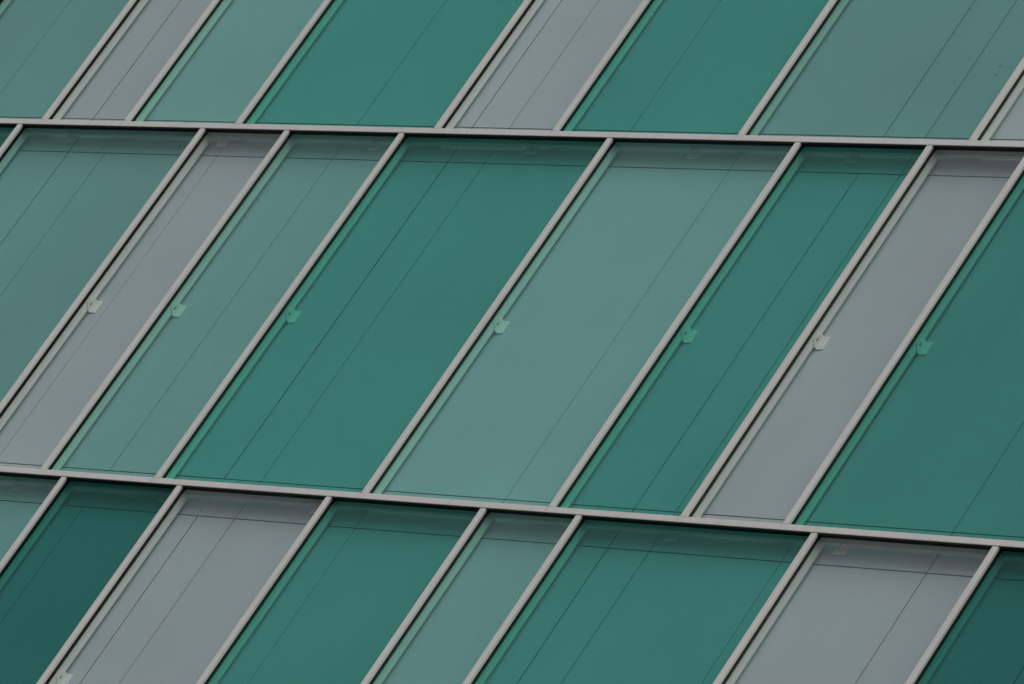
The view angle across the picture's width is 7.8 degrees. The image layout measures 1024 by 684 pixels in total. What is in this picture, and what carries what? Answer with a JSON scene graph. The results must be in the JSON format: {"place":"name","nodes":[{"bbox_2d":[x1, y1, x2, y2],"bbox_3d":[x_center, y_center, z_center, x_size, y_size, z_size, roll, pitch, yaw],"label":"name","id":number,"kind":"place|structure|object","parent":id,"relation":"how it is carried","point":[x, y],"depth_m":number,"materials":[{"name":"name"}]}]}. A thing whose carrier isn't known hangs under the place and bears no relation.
{"place":"outdoors","nodes":[
{"label":"outdoors","id":0,"kind":"place"},
{"bbox_2d":[0,0,1023,683],"bbox_3d":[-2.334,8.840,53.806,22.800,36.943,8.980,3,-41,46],"label":"cladding wall","id":1,"kind":"structure","parent":0,"point":[392,306],"depth_m":54.65,"materials":[{"name":"green glass"}]},
{"bbox_2d":[0,0,1023,683],"bbox_3d":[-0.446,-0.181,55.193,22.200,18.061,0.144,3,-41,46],"label":"window frame","id":2,"kind":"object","parent":1,"relation":"attached to","point":[326,504],"depth_m":54.65,"materials":[{"name":"metal"}]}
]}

